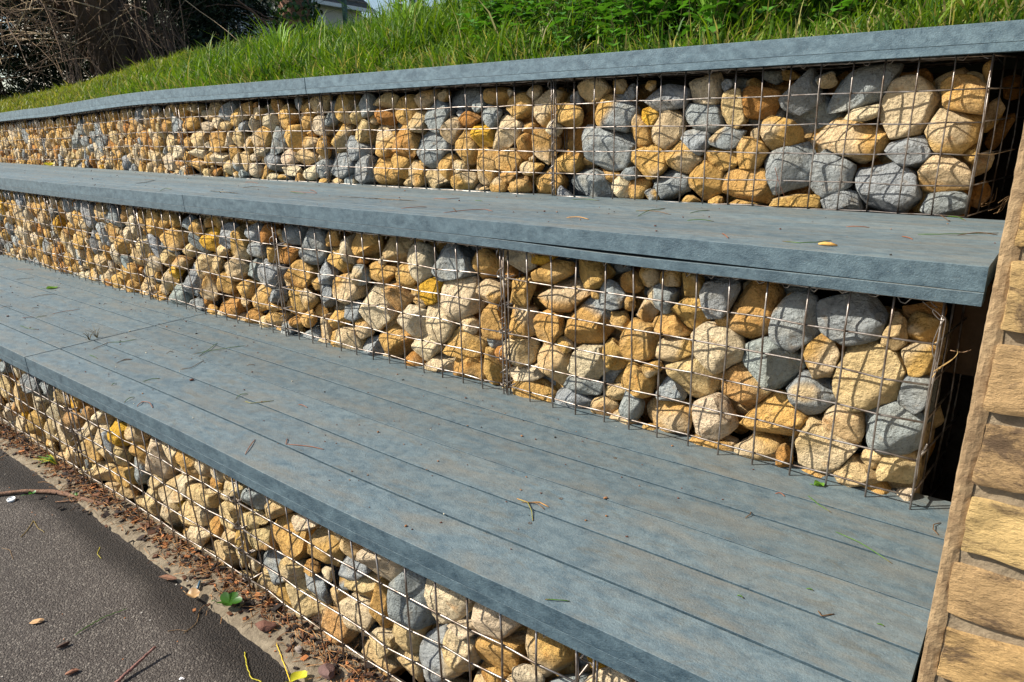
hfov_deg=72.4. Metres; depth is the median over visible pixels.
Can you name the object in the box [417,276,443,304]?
stone
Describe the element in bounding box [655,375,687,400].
stone
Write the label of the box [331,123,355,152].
stone
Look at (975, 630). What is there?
brick wall
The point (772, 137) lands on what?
stone
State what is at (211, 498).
stone
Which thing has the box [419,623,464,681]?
stone
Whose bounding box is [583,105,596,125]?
stone
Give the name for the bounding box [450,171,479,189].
stone
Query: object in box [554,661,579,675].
stone
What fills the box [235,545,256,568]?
stone
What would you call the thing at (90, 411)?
stone
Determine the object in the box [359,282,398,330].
stone
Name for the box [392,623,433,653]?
stone
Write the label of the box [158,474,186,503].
stone
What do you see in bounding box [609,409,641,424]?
stone
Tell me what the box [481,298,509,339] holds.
stone
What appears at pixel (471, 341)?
stone
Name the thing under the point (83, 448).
stone
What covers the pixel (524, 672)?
stone
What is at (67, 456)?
stone
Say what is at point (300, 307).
stone
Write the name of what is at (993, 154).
dead stalk
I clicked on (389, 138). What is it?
stone
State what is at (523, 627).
stone
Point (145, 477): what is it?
stone
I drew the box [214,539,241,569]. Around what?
stone
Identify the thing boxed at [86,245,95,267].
stone
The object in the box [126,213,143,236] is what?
stone
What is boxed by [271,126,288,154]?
stone
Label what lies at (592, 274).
stone
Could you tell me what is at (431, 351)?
stone
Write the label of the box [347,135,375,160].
stone
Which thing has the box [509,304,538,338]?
stone
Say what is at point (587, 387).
stone
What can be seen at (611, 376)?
stone
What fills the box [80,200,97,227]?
stone
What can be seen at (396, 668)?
stone
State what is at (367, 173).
stone
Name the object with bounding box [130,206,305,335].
wire basket
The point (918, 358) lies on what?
stone
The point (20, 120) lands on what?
wire basket
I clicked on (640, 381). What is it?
stone
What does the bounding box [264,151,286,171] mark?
stone
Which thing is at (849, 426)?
stone
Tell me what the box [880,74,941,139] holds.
stone
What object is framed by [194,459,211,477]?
stone
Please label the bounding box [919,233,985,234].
pine needle
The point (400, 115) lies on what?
stone
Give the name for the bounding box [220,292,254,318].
stone
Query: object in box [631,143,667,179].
stone
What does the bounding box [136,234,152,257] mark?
stone
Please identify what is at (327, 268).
stone
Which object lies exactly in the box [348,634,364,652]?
stone
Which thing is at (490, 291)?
stone
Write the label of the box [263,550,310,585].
stone
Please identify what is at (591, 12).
leafy weed
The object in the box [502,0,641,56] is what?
leafy weed
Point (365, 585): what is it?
stone
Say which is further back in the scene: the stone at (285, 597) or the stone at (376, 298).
the stone at (376, 298)
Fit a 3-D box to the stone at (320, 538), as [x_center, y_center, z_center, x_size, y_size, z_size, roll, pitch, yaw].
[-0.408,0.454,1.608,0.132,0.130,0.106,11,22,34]
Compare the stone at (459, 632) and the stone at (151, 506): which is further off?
the stone at (151, 506)
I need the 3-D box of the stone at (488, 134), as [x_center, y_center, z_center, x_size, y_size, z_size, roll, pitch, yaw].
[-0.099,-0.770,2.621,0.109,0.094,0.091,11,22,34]
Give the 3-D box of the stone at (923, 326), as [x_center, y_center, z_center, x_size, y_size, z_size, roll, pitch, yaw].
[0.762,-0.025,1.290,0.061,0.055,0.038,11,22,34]
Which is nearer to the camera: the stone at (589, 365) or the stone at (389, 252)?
the stone at (589, 365)
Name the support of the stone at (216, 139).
in the wire basket at (287, 98)
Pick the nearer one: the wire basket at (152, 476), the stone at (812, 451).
the stone at (812, 451)
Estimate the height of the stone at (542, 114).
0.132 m
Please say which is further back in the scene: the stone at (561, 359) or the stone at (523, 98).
the stone at (523, 98)
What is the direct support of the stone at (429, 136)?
on the stone at (432, 178)
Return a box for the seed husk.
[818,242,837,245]
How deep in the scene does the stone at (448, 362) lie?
2.12 m
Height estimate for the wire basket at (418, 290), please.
0.480 m
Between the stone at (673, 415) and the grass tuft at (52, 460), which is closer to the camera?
the stone at (673, 415)
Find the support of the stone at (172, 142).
on the stone at (169, 157)
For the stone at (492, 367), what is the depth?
1.98 m
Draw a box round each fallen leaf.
[289,670,306,681]
[812,480,824,485]
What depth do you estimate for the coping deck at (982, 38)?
1.97 m
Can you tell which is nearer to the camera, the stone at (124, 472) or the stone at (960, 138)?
the stone at (960, 138)
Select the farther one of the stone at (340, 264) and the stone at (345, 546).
the stone at (340, 264)
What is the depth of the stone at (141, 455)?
2.12 m
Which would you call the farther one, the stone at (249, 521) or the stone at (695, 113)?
the stone at (695, 113)
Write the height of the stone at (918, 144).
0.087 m
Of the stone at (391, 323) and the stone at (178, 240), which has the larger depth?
the stone at (178, 240)
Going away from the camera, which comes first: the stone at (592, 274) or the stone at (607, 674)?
the stone at (607, 674)
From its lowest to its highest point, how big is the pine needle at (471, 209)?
0.005 m
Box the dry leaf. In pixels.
[184,588,199,597]
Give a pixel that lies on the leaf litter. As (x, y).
(245, 607)
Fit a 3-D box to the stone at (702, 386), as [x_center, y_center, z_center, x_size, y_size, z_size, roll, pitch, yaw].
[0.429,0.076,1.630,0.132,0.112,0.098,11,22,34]
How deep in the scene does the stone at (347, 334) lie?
2.34 m
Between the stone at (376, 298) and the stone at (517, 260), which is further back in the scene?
the stone at (376, 298)
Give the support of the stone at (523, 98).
on the stone at (506, 138)
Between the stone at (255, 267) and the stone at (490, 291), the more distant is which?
the stone at (255, 267)
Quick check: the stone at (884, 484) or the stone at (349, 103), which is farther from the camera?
the stone at (349, 103)
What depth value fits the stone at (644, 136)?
2.23 m
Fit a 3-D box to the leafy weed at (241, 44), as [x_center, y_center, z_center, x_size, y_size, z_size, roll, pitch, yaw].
[-2.007,-2.126,5.163,0.311,0.301,0.335,11,22,34]
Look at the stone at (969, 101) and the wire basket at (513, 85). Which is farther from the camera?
the wire basket at (513, 85)
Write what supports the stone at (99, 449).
on the stone at (104, 474)
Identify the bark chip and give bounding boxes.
[56,641,69,647]
[65,668,79,674]
[159,574,176,579]
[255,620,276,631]
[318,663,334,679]
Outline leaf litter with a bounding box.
[0,420,398,681]
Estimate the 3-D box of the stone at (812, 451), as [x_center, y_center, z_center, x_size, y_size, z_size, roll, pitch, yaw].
[0.669,0.218,1.470,0.122,0.123,0.098,11,22,34]
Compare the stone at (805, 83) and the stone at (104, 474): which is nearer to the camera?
the stone at (805, 83)
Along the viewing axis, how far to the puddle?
2.40 m
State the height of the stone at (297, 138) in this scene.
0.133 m
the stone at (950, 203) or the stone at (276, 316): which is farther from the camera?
the stone at (276, 316)
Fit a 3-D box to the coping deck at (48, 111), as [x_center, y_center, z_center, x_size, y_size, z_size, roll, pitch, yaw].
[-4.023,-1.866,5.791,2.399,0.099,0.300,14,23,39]
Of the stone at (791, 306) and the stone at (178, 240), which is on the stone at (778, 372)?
the stone at (791, 306)
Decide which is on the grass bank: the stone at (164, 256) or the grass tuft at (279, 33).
the grass tuft at (279, 33)
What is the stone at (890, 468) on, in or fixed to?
on the stone at (884, 484)
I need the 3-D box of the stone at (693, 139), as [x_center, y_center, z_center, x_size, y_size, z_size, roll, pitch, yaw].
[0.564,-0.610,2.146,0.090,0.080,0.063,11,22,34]
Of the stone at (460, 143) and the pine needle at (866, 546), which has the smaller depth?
the pine needle at (866, 546)
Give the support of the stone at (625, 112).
on the stone at (603, 139)
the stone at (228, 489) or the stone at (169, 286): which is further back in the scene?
the stone at (169, 286)
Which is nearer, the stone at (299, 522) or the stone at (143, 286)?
the stone at (299, 522)
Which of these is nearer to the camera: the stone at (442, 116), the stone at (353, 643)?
the stone at (353, 643)
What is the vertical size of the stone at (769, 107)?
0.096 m
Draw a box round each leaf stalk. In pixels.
[244,652,261,681]
[276,644,290,681]
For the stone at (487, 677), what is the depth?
1.33 m
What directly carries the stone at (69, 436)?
on the stone at (67, 456)
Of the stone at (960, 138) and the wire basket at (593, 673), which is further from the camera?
the stone at (960, 138)
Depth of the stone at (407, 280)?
2.10 m
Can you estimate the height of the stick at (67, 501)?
0.008 m
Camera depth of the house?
25.18 m
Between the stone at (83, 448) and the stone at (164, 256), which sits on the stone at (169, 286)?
the stone at (164, 256)
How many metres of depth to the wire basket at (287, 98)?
3.42 m
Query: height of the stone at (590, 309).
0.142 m
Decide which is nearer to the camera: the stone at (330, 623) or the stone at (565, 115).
the stone at (330, 623)
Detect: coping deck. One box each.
[0,106,57,121]
[54,78,306,114]
[305,20,1023,93]
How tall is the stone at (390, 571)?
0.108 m
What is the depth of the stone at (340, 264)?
2.27 m
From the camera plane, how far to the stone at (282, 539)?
1.67 m
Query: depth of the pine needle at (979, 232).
1.47 m
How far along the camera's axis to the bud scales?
1.94 m
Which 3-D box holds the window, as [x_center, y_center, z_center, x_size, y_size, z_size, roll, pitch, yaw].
[-8.528,-9.911,21.937,0.080,1.270,1.170,8,20,27]
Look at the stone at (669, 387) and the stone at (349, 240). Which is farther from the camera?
the stone at (349, 240)
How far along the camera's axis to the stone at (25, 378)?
2.56 m
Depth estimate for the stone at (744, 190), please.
2.08 m
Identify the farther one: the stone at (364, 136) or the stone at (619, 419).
the stone at (364, 136)
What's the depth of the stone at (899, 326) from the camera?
1.30 m
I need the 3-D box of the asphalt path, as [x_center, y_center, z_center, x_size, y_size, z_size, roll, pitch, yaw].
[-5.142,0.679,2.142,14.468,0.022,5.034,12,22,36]
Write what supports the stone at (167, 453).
in the wire basket at (152, 476)
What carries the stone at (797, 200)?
in the wire basket at (685, 76)
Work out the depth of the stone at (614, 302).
1.67 m
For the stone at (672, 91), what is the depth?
2.14 m
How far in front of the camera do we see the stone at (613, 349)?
1.72 m
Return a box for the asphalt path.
[0,448,300,681]
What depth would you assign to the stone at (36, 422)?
2.65 m
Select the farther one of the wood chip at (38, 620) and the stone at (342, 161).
the stone at (342, 161)
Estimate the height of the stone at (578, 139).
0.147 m
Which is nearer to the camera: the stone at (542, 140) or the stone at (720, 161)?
the stone at (720, 161)
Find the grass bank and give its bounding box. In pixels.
[0,0,1023,123]
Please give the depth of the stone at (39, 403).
2.58 m
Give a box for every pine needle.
[75,608,126,634]
[444,209,490,212]
[784,240,830,242]
[837,532,890,562]
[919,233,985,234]
[960,232,996,234]
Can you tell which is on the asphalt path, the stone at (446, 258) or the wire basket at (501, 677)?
the wire basket at (501, 677)
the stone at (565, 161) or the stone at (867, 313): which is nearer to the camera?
the stone at (867, 313)
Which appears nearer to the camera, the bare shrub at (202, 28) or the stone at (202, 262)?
the stone at (202, 262)
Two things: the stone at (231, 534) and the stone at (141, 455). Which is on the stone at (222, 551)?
the stone at (231, 534)
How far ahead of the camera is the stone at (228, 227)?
2.63 m
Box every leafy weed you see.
[164,40,231,67]
[218,32,259,57]
[446,0,548,44]
[474,0,586,38]
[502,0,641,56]
[576,0,649,25]
[588,0,698,52]
[607,0,730,48]
[616,0,776,48]
[668,0,807,21]
[754,0,912,31]
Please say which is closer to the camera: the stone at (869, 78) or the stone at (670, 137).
the stone at (869, 78)
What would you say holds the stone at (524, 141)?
in the wire basket at (513, 85)
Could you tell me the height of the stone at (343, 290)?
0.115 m
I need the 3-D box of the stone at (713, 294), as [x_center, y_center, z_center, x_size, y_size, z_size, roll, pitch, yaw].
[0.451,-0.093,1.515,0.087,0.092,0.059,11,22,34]
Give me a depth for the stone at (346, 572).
1.52 m
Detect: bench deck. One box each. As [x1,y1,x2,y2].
[0,162,91,171]
[0,168,321,211]
[0,255,207,372]
[25,313,950,681]
[182,183,1004,306]
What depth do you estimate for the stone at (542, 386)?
1.91 m
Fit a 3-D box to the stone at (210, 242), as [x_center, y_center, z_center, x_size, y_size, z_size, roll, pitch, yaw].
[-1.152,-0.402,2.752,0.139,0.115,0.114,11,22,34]
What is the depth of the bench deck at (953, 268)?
1.65 m
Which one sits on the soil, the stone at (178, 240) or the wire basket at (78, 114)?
the wire basket at (78, 114)
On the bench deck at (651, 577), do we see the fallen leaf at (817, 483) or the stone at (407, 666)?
the fallen leaf at (817, 483)
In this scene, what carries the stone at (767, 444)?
on the bench deck at (651, 577)
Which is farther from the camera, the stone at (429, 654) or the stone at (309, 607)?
the stone at (309, 607)
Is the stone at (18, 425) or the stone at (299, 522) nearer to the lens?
the stone at (299, 522)
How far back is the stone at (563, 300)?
1.77 m
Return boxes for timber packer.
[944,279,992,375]
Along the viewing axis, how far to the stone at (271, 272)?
2.52 m
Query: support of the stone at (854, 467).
in the wire basket at (921, 452)
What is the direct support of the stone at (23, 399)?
in the wire basket at (45, 414)
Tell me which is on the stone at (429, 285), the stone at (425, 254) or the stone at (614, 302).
the stone at (425, 254)
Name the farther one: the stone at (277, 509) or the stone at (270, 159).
the stone at (270, 159)
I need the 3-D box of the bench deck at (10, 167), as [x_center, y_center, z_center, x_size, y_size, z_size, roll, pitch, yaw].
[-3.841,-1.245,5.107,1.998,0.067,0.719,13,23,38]
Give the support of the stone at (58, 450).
in the wire basket at (45, 414)
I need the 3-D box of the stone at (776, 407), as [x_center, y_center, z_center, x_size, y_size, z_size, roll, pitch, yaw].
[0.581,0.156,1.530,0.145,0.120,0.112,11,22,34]
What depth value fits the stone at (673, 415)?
1.66 m
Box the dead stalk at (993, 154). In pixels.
[977,149,1014,154]
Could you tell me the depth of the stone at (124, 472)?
2.21 m
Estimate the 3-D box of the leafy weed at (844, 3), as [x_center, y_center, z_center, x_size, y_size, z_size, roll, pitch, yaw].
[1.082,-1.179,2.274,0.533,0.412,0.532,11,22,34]
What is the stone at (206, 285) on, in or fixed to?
in the wire basket at (185, 249)
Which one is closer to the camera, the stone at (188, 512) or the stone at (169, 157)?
the stone at (188, 512)
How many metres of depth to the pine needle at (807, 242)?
1.39 m
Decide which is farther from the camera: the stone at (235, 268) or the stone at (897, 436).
the stone at (235, 268)
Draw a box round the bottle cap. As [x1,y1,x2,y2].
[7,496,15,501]
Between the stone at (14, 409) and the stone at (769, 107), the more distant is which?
the stone at (14, 409)
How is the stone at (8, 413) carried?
in the wire basket at (45, 414)
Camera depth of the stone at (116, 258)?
3.27 m
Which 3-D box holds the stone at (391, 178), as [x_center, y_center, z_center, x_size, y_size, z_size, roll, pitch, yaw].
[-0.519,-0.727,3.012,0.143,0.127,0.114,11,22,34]
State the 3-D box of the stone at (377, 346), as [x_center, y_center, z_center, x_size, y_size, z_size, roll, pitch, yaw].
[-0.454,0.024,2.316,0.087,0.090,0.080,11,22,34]
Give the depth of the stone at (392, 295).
2.15 m
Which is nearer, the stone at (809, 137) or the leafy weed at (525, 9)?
the stone at (809, 137)
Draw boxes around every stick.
[0,489,103,504]
[55,499,78,502]
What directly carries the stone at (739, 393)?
on the stone at (776, 407)
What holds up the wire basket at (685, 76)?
on the bench deck at (953, 268)
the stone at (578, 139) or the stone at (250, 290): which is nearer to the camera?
the stone at (578, 139)
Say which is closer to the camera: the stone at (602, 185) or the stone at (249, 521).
the stone at (249, 521)
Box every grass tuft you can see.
[37,454,56,463]
[241,19,299,52]
[380,0,420,30]
[691,0,731,33]
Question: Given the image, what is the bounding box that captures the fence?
[312,0,519,94]
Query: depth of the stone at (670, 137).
2.17 m
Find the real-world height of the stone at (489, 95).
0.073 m
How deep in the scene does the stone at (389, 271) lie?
2.17 m
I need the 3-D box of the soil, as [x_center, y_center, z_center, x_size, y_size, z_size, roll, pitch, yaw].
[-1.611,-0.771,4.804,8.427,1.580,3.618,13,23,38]
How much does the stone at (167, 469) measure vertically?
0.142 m
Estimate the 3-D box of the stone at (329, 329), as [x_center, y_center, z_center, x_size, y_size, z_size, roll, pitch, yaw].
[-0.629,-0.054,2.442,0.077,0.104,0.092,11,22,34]
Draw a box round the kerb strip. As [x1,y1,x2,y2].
[0,419,404,681]
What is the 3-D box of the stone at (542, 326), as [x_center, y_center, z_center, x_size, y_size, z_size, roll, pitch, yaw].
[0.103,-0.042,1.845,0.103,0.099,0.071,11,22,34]
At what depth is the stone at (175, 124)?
3.88 m
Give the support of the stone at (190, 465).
on the stone at (211, 498)
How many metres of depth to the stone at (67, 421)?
2.39 m
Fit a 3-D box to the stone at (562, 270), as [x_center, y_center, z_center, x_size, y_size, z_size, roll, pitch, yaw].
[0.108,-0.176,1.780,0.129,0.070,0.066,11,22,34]
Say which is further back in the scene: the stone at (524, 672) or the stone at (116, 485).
the stone at (116, 485)
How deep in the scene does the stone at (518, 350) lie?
1.90 m
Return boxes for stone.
[0,360,11,372]
[0,373,19,397]
[3,402,15,420]
[11,403,32,414]
[14,380,33,412]
[15,415,28,434]
[19,373,42,393]
[26,410,48,436]
[29,433,48,447]
[32,392,52,419]
[39,381,55,397]
[44,418,57,441]
[46,399,66,420]
[49,444,64,453]
[53,388,70,404]
[56,418,81,446]
[63,410,85,428]
[65,444,86,467]
[69,394,88,409]
[75,440,85,457]
[79,420,100,440]
[79,463,95,474]
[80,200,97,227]
[81,405,99,420]
[85,435,103,462]
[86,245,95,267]
[88,458,116,480]
[90,228,102,254]
[94,423,113,462]
[104,481,120,491]
[107,418,131,445]
[110,243,130,266]
[110,465,137,487]
[114,235,131,253]
[116,484,141,501]
[120,265,132,281]
[124,425,150,441]
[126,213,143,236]
[129,439,149,463]
[134,457,152,484]
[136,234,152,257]
[140,277,155,294]
[141,487,167,524]
[145,436,180,478]
[146,209,170,236]
[146,234,165,257]
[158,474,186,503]
[159,227,189,250]
[159,249,182,267]
[160,499,188,533]
[161,268,186,290]
[161,441,179,468]
[163,153,179,170]
[165,104,178,119]
[166,133,180,153]
[169,282,194,304]
[171,112,189,138]
[175,450,198,479]
[176,475,200,497]
[180,500,223,526]
[183,262,202,293]
[183,525,212,545]
[187,297,218,310]
[187,483,223,507]
[188,158,210,173]
[190,128,209,149]
[192,538,219,554]
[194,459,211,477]
[195,252,224,278]
[199,226,220,251]
[200,272,220,300]
[209,129,230,151]
[210,516,226,537]
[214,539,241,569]
[216,271,241,293]
[219,222,240,248]
[219,501,249,530]
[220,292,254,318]
[220,528,235,545]
[223,256,256,281]
[223,480,246,502]
[230,223,253,261]
[235,525,253,554]
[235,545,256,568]
[236,279,261,297]
[240,509,267,529]
[241,486,269,509]
[247,523,279,550]
[248,257,267,282]
[252,284,278,311]
[257,258,289,288]
[257,567,279,594]
[262,110,279,130]
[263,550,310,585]
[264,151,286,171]
[264,499,294,518]
[265,309,298,325]
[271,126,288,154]
[273,512,315,560]
[276,582,291,607]
[279,557,307,582]
[282,224,307,244]
[284,124,307,151]
[284,258,319,287]
[286,577,331,618]
[288,285,316,314]
[291,514,319,531]
[299,227,333,264]
[303,325,321,339]
[305,566,332,603]
[307,525,345,566]
[318,257,339,284]
[320,284,337,307]
[320,312,336,341]
[321,603,360,644]
[327,246,353,272]
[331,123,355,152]
[331,152,357,178]
[331,323,374,349]
[332,272,371,303]
[334,94,361,123]
[337,592,375,632]
[339,231,359,264]
[339,537,363,559]
[339,556,372,580]
[344,300,362,321]
[344,571,380,597]
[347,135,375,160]
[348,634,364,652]
[351,232,383,256]
[354,154,377,184]
[355,119,378,144]
[355,547,403,581]
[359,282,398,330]
[361,628,406,676]
[363,335,384,355]
[369,261,400,283]
[369,577,393,627]
[369,625,398,658]
[372,157,404,185]
[375,125,398,156]
[379,323,413,358]
[381,280,417,310]
[382,236,414,263]
[387,311,401,327]
[387,568,435,629]
[391,125,421,158]
[391,153,415,179]
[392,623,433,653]
[395,94,424,124]
[395,262,419,287]
[395,646,424,681]
[397,304,428,337]
[407,241,438,283]
[408,160,428,186]
[411,334,447,361]
[417,130,455,168]
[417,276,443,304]
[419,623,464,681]
[424,353,455,372]
[424,579,474,623]
[425,99,457,133]
[426,169,451,188]
[426,302,461,342]
[431,243,476,280]
[440,116,465,144]
[440,276,487,321]
[441,629,481,671]
[443,327,488,358]
[447,617,476,640]
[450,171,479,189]
[452,87,483,111]
[453,356,489,382]
[455,127,478,164]
[470,123,495,147]
[471,248,510,278]
[471,602,522,639]
[475,630,528,672]
[476,278,507,303]
[477,147,501,185]
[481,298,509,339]
[481,660,510,681]
[483,87,512,107]
[483,345,513,384]
[493,114,523,149]
[494,148,524,171]
[503,337,540,366]
[505,251,538,272]
[506,92,533,119]
[508,363,545,380]
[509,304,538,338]
[510,276,536,306]
[511,663,544,681]
[512,378,557,401]
[516,132,535,160]
[517,625,527,630]
[526,627,580,676]
[531,129,562,164]
[531,259,575,283]
[533,88,568,127]
[533,309,564,343]
[536,167,568,193]
[537,277,599,312]
[537,342,574,385]
[554,149,585,172]
[554,386,596,408]
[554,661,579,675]
[556,101,583,127]
[563,374,603,394]
[564,296,619,343]
[567,341,609,379]
[571,168,617,197]
[575,125,585,154]
[577,78,613,105]
[579,259,615,289]
[582,124,638,170]
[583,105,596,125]
[595,94,640,132]
[598,667,634,681]
[599,279,625,310]
[601,369,623,389]
[602,338,628,370]
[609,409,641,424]
[618,390,644,421]
[619,317,659,361]
[621,361,657,398]
[631,114,653,147]
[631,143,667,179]
[642,423,655,429]
[643,84,691,112]
[647,283,679,313]
[647,396,695,433]
[652,109,687,149]
[652,311,692,336]
[654,170,691,200]
[655,335,691,361]
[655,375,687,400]
[665,140,703,174]
[665,355,722,397]
[670,296,710,329]
[681,129,710,155]
[682,272,704,296]
[685,103,726,133]
[689,72,723,103]
[689,159,727,201]
[689,433,739,451]
[690,319,746,373]
[692,392,738,440]
[699,277,740,318]
[706,147,737,171]
[708,126,746,149]
[721,88,748,128]
[721,361,771,408]
[722,168,777,204]
[729,280,785,338]
[734,431,784,460]
[736,136,768,168]
[739,390,810,436]
[742,86,781,119]
[743,335,805,390]
[748,106,785,128]
[760,115,804,150]
[764,141,815,194]
[768,291,820,352]
[769,193,820,208]
[778,68,824,115]
[780,284,814,294]
[786,369,835,414]
[788,92,844,133]
[795,414,862,472]
[801,333,839,378]
[801,469,825,477]
[804,133,817,152]
[809,149,856,198]
[815,117,891,163]
[816,292,888,345]
[820,189,863,211]
[821,404,865,443]
[827,63,903,113]
[832,338,908,412]
[833,453,880,486]
[855,162,922,214]
[862,481,891,494]
[865,400,928,454]
[876,451,920,484]
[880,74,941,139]
[880,315,907,350]
[884,135,934,168]
[897,373,929,413]
[901,342,934,377]
[902,302,946,320]
[907,310,944,342]
[917,154,971,192]
[920,190,967,216]
[924,108,981,153]
[940,74,986,114]
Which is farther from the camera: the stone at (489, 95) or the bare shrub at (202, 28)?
the bare shrub at (202, 28)
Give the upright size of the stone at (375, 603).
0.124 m
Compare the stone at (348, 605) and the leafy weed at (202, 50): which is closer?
the stone at (348, 605)
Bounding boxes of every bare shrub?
[0,0,96,97]
[0,0,236,98]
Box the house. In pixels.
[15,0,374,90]
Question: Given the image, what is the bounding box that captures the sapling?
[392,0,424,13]
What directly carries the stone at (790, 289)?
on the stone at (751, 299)
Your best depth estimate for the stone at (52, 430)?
2.57 m
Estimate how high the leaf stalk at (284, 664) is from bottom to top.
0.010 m
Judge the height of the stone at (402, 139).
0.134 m
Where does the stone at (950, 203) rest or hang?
in the wire basket at (685, 76)
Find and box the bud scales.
[6,171,994,566]
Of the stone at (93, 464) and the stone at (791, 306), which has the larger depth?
the stone at (93, 464)
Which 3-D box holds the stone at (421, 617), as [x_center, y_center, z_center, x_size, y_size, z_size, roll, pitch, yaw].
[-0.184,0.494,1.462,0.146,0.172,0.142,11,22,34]
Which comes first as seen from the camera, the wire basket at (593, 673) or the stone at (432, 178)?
the wire basket at (593, 673)
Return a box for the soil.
[141,69,1023,681]
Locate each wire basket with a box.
[0,118,46,163]
[0,189,67,273]
[0,361,87,481]
[33,110,163,168]
[41,195,198,299]
[58,389,261,593]
[93,102,209,174]
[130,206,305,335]
[173,94,401,182]
[225,474,588,681]
[267,222,520,393]
[315,79,609,195]
[496,249,966,509]
[548,53,1023,217]
[580,654,636,681]
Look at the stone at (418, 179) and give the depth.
2.85 m
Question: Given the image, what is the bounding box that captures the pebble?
[295,645,302,653]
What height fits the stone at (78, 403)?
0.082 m
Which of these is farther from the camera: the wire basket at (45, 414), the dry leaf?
the wire basket at (45, 414)
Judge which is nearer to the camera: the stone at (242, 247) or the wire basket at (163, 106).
the stone at (242, 247)
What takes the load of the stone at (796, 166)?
on the stone at (797, 200)
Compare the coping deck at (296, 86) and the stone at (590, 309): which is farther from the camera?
the coping deck at (296, 86)
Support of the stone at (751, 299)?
on the stone at (778, 372)
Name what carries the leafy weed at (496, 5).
on the grass bank
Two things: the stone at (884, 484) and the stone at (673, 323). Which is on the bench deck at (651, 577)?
the stone at (884, 484)
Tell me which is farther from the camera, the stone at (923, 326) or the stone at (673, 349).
the stone at (673, 349)
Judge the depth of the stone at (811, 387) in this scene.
1.43 m
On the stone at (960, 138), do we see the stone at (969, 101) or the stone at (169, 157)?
the stone at (969, 101)
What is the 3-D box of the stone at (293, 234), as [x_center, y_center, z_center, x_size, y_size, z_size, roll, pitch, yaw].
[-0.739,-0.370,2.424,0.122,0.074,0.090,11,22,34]
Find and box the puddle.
[342,196,414,200]
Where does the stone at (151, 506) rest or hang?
in the wire basket at (152, 476)
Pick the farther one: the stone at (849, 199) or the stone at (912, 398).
the stone at (849, 199)
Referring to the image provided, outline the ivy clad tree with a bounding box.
[206,0,322,36]
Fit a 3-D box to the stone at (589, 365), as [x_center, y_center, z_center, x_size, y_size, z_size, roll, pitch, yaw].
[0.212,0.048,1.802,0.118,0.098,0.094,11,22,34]
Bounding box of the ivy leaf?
[211,592,241,605]
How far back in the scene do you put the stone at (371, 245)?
2.18 m
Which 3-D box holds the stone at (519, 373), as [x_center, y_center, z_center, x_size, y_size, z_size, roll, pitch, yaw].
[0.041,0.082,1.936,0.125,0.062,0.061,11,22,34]
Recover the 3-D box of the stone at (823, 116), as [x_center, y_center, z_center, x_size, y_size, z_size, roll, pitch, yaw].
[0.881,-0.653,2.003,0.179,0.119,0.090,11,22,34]
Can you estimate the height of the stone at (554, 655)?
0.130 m
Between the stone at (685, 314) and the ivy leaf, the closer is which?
the stone at (685, 314)
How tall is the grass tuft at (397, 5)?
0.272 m
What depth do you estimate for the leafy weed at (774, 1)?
2.48 m
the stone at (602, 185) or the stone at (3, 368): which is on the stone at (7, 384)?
the stone at (3, 368)
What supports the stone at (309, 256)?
on the stone at (298, 277)
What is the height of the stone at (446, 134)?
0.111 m
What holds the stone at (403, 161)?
in the wire basket at (513, 85)
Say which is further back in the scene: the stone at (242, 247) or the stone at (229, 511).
the stone at (242, 247)
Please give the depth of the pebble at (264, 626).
1.67 m
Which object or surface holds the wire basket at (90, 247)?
on the soil
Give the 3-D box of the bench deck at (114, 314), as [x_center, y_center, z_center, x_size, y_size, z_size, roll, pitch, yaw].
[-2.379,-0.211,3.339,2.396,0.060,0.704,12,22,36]
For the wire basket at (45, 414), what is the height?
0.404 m
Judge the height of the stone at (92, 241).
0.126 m
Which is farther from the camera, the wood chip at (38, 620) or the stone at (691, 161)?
the stone at (691, 161)
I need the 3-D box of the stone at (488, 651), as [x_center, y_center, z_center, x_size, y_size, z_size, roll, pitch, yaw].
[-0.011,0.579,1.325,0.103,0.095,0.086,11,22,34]
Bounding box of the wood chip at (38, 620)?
[30,618,43,623]
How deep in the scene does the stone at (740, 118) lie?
2.04 m
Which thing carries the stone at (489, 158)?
in the wire basket at (513, 85)
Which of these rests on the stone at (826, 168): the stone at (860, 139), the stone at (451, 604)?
the stone at (860, 139)
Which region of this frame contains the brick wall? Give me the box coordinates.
[917,126,1023,681]
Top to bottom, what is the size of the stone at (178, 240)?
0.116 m
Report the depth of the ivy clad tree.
9.83 m

